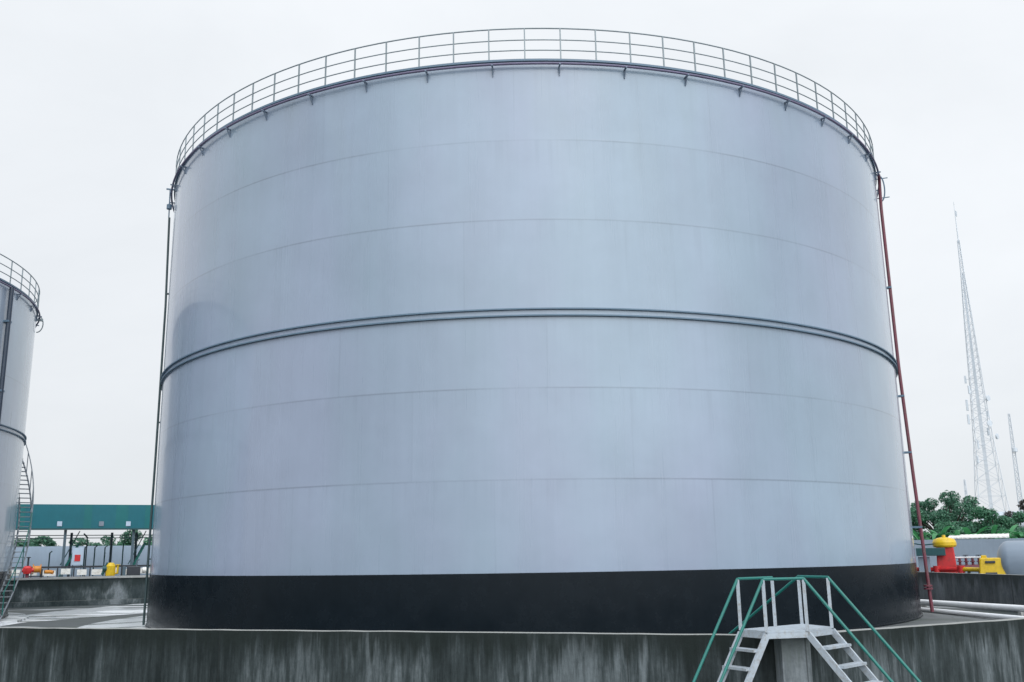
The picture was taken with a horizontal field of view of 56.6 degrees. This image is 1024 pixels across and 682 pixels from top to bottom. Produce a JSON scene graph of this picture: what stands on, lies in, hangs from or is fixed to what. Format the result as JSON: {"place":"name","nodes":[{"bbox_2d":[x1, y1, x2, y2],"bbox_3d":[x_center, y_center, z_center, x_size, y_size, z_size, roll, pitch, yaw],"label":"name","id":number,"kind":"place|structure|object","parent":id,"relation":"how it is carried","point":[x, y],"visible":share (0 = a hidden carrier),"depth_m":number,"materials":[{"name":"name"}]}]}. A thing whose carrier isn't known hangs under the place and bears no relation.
{"place":"outdoors","nodes":[
{"label":"outdoors","id":0,"kind":"place"},
{"bbox_2d":[29,564,53,577],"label":"fuel hose reel","id":1,"kind":"object","parent":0,"point":[37,569],"visible":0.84,"depth_m":69.89,"materials":[{"name":"orange metal"}]},
{"bbox_2d":[101,562,119,575],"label":"yellow pump","id":2,"kind":"object","parent":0,"point":[108,569],"visible":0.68,"depth_m":71.74,"materials":[{"name":"metal"}]},
{"bbox_2d":[0,603,1017,627],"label":"bund floor","id":3,"kind":"structure","parent":0,"point":[72,623],"depth_m":41.18,"materials":[{"name":"grey concrete"}]},
{"bbox_2d":[0,612,28,624],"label":"apron","id":4,"kind":"object","parent":3,"relation":"on","point":[11,617],"visible":0.85,"depth_m":41.10,"materials":[{"name":"concrete"}]},
{"bbox_2d":[0,254,43,619],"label":"storage tank","id":5,"kind":"object","parent":4,"relation":"on","point":[19,312],"visible":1,"depth_m":41.60,"materials":[{"name":"metal"}]},
{"bbox_2d":[0,604,147,625],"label":"concrete slab","id":6,"kind":"structure","parent":3,"relation":"on","point":[99,611],"depth_m":46.28,"materials":[{"name":"grey concrete"}]},
{"bbox_2d":[78,615,146,627],"bbox_3d":[-13.071,11.775,40.624,6.649,0.164,22.944,-2,-13,7],"label":"apron","id":7,"kind":"object","parent":3,"relation":"on","point":[133,622],"visible":0.25,"depth_m":36.11,"materials":[{"name":"concrete"}]},
{"bbox_2d":[862,605,999,628],"bbox_3d":[2.353,11.173,39.036,31.494,0.164,34.595,-1,-13,0],"label":"apron","id":8,"kind":"object","parent":3,"relation":"on","point":[931,618],"visible":0.06,"depth_m":31.86,"materials":[{"name":"grey concrete"}]},
{"bbox_2d":[142,28,933,633],"bbox_3d":[0.662,2.499,40.990,30.064,17.668,29.991,-1,-13,0],"label":"storage tank","id":9,"kind":"object","parent":8,"relation":"on","point":[560,344],"visible":0.98,"depth_m":27.65,"materials":[{"name":"metal"}]},
{"bbox_2d":[920,599,1023,615],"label":"pipeline","id":10,"kind":"object","parent":3,"relation":"on","point":[991,606],"visible":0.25,"depth_m":35.78,"materials":[{"name":"silver metal"}]},
{"bbox_2d":[921,607,1023,618],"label":"pipeline","id":11,"kind":"object","parent":3,"relation":"on","point":[972,614],"visible":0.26,"depth_m":32.68,"materials":[{"name":"silver metal"}]},
{"bbox_2d":[0,0,1023,545],"label":"sky","id":12,"kind":"structure","parent":0,"point":[100,99],"materials":[{"name":"white"}]},
{"bbox_2d":[914,538,1023,572],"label":"block wall","id":13,"kind":"structure","parent":0,"point":[988,548],"depth_m":66.11,"materials":[{"name":"grey concrete"}]},
{"bbox_2d":[1003,531,1023,537],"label":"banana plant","id":14,"kind":"object","parent":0,"point":[1020,535],"visible":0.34,"depth_m":69.53,"materials":[{"name":"green plant"}]},
{"bbox_3d":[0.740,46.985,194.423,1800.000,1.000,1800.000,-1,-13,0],"label":"ground","id":15,"kind":"structure","parent":0,"visible":0},
{"bbox_2d":[22,557,33,577],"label":"valve post","id":16,"kind":"object","parent":15,"relation":"on","point":[27,570],"visible":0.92,"depth_m":68.31,"materials":[{"name":"red metal"}]},
{"bbox_2d":[14,536,56,546],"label":"broadleaf tree","id":17,"kind":"object","parent":15,"relation":"on","point":[44,542],"visible":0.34,"depth_m":98.42,"materials":[{"name":"green plant"}]},
{"bbox_2d":[71,548,83,576],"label":"sign board","id":18,"kind":"object","parent":15,"relation":"on","point":[77,556],"visible":0.88,"depth_m":72.75,"materials":[{"name":"white metal"}]},
{"bbox_2d":[8,575,149,607],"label":"concrete wall","id":19,"kind":"structure","parent":15,"relation":"on","point":[68,591],"depth_m":55.20,"materials":[{"name":"grey concrete"}]},
{"bbox_2d":[58,537,101,545],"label":"broadleaf tree","id":20,"kind":"object","parent":15,"relation":"on","point":[82,540],"visible":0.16,"depth_m":101.29,"materials":[{"name":"green plant"}]},
{"bbox_2d":[11,565,149,577],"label":"barrier fence","id":21,"kind":"object","parent":15,"relation":"on","point":[84,571],"visible":0.29,"depth_m":71.85,"materials":[{"name":"white metal"}]},
{"bbox_2d":[12,545,151,577],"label":"sheeted wall","id":22,"kind":"structure","parent":15,"relation":"on","point":[39,555],"depth_m":84.42,"materials":[{"name":"grey metal"}]},
{"bbox_2d":[15,504,153,576],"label":"loading gantry","id":23,"kind":"object","parent":15,"relation":"on","point":[66,517],"visible":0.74,"depth_m":74.01,"materials":[{"name":"teal metal"}]},
{"bbox_2d":[84,533,87,575],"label":"street lamp","id":24,"kind":"object","parent":15,"relation":"on","point":[86,550],"visible":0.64,"depth_m":76.91,"materials":[{"name":"black metal"}]},
{"bbox_2d":[98,530,142,545],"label":"broadleaf tree","id":25,"kind":"object","parent":15,"relation":"on","point":[124,534],"visible":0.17,"depth_m":102.00,"materials":[{"name":"green plant"}]},
{"bbox_2d":[122,559,145,575],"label":"engine set","id":26,"kind":"object","parent":15,"relation":"on","point":[133,570],"visible":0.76,"depth_m":72.31,"materials":[{"name":"grey metal"}]},
{"bbox_2d":[117,534,152,545],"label":"broadleaf tree","id":27,"kind":"object","parent":15,"relation":"on","point":[126,544],"visible":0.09,"depth_m":101.54,"materials":[{"name":"green plant"}]},
{"bbox_2d":[0,617,1023,681],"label":"concrete wall","id":28,"kind":"structure","parent":15,"relation":"on","point":[982,651],"depth_m":17.61,"materials":[{"name":"grey concrete"}]},
{"bbox_2d":[692,575,920,681],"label":"crossover stair","id":29,"kind":"object","parent":15,"relation":"on","point":[807,630],"visible":0.93,"depth_m":15.09,"materials":[{"name":"grey metal"}]},
{"bbox_2d":[910,507,931,539],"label":"broadleaf tree","id":30,"kind":"object","parent":15,"relation":"on","point":[915,519],"visible":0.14,"depth_m":83.55,"materials":[{"name":"green plant"}]},
{"bbox_2d":[913,530,931,539],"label":"banana plant","id":31,"kind":"object","parent":15,"relation":"on","point":[916,535],"visible":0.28,"depth_m":70.44,"materials":[{"name":"green plant"}]},
{"bbox_2d":[914,535,957,572],"bbox_3d":[19.934,10.650,44.506,2.210,3.070,1.280,-7,-14,23],"label":"fire pump","id":32,"kind":"object","parent":15,"relation":"on","point":[943,551],"visible":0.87,"depth_m":44.22,"materials":[{"name":"red metal"}]},
{"bbox_2d":[918,526,954,539],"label":"banana plant","id":33,"kind":"object","parent":15,"relation":"on","point":[935,534],"visible":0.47,"depth_m":69.97,"materials":[{"name":"green plant"}]},
{"bbox_2d":[917,521,964,539],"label":"broadleaf tree","id":34,"kind":"object","parent":15,"relation":"on","point":[939,527],"visible":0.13,"depth_m":72.24,"materials":[{"name":"green plant"}]},
{"bbox_2d":[922,515,963,531],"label":"broadleaf tree","id":35,"kind":"object","parent":15,"relation":"on","point":[924,527],"visible":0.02,"depth_m":89.47,"materials":[{"name":"green plant"}]},
{"bbox_2d":[917,566,978,572],"bbox_3d":[20.127,11.171,43.625,0.418,1.660,3.154,8,-16,-34],"label":"pipe run","id":36,"kind":"object","parent":15,"relation":"on","point":[961,569],"visible":0.65,"depth_m":43.49,"materials":[{"name":"red metal"}]},
{"bbox_2d":[910,490,997,538],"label":"broadleaf tree","id":37,"kind":"object","parent":15,"relation":"on","point":[956,507],"visible":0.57,"depth_m":84.16,"materials":[{"name":"green plant"}]},
{"bbox_2d":[938,530,973,538],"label":"banana plant","id":38,"kind":"object","parent":15,"relation":"on","point":[957,532],"visible":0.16,"depth_m":69.51,"materials":[{"name":"green plant"}]},
{"bbox_2d":[963,479,967,515],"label":"lattice mast","id":39,"kind":"object","parent":15,"relation":"on","point":[966,488],"visible":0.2,"depth_m":134.25,"materials":[{"name":"grey metal"}]},
{"bbox_2d":[955,555,980,572],"bbox_3d":[21.149,10.989,43.975,1.450,2.137,0.300,-7,-14,23],"label":"pipe manifold","id":40,"kind":"object","parent":15,"relation":"on","point":[972,561],"visible":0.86,"depth_m":44.05,"materials":[{"name":"red paint"}]},
{"bbox_2d":[947,526,991,538],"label":"banana plant","id":41,"kind":"object","parent":15,"relation":"on","point":[966,530],"visible":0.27,"depth_m":70.45,"materials":[{"name":"green plant"}]},
{"bbox_2d":[917,572,1023,611],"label":"concrete wall","id":42,"kind":"structure","parent":15,"relation":"on","point":[988,588],"depth_m":39.35,"materials":[{"name":"grey concrete"}]},
{"bbox_2d":[949,533,1008,538],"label":"shed","id":43,"kind":"structure","parent":15,"relation":"on","point":[962,536],"depth_m":67.33,"materials":[{"name":"paint"}]},
{"bbox_2d":[953,202,1009,521],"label":"lattice mast","id":44,"kind":"object","parent":15,"relation":"on","point":[989,421],"visible":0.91,"depth_m":162.81,"materials":[{"name":"grey metal"}]},
{"bbox_2d":[979,555,1005,573],"bbox_3d":[21.138,10.487,41.719,1.090,2.120,0.841,-7,-14,23],"label":"yellow housing","id":45,"kind":"object","parent":15,"relation":"on","point":[990,565],"visible":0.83,"depth_m":41.57,"materials":[{"name":"metal"}]},
{"bbox_2d":[980,525,1010,538],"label":"banana plant","id":46,"kind":"object","parent":15,"relation":"on","point":[993,529],"visible":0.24,"depth_m":69.98,"materials":[{"name":"green plant"}]},
{"bbox_2d":[968,505,1023,538],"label":"broadleaf tree","id":47,"kind":"object","parent":15,"relation":"on","point":[985,514],"visible":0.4,"depth_m":84.94,"materials":[{"name":"green plant"}]},
{"bbox_2d":[978,511,1022,520],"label":"house","id":48,"kind":"structure","parent":15,"relation":"on","point":[1000,513],"depth_m":110.25,"materials":[{"name":"paint"}]},
{"bbox_2d":[995,525,1023,538],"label":"banana plant","id":49,"kind":"object","parent":15,"relation":"on","point":[1012,528],"visible":0.32,"depth_m":70.55,"materials":[{"name":"green plant"}]},
{"bbox_2d":[997,540,1023,574],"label":"pressure vessel","id":50,"kind":"object","parent":15,"relation":"on","point":[1010,554],"visible":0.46,"depth_m":41.19,"materials":[{"name":"white metal"}]},
{"bbox_2d":[1001,511,1021,524],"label":"broadleaf tree","id":51,"kind":"object","parent":15,"relation":"on","point":[1009,513],"visible":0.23,"depth_m":105.08,"materials":[{"name":"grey plant"}]},
{"bbox_2d":[999,517,1023,530],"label":"broadleaf tree","id":52,"kind":"object","parent":15,"relation":"on","point":[1012,520],"visible":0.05,"depth_m":90.43,"materials":[{"name":"green plant"}]},
{"bbox_2d":[999,529,1023,538],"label":"broadleaf tree","id":53,"kind":"object","parent":15,"relation":"on","point":[1008,532],"visible":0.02,"depth_m":74.09,"materials":[{"name":"green plant"}]},
{"bbox_2d":[1008,414,1022,510],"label":"lattice mast","id":54,"kind":"object","parent":15,"relation":"on","point":[1014,449],"visible":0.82,"depth_m":175.97,"materials":[{"name":"grey metal"}]},
{"bbox_2d":[1016,499,1023,512],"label":"broadleaf tree","id":55,"kind":"object","parent":15,"relation":"on","point":[1021,504],"visible":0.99,"depth_m":96.69,"materials":[{"name":"green plant"}]}
]}

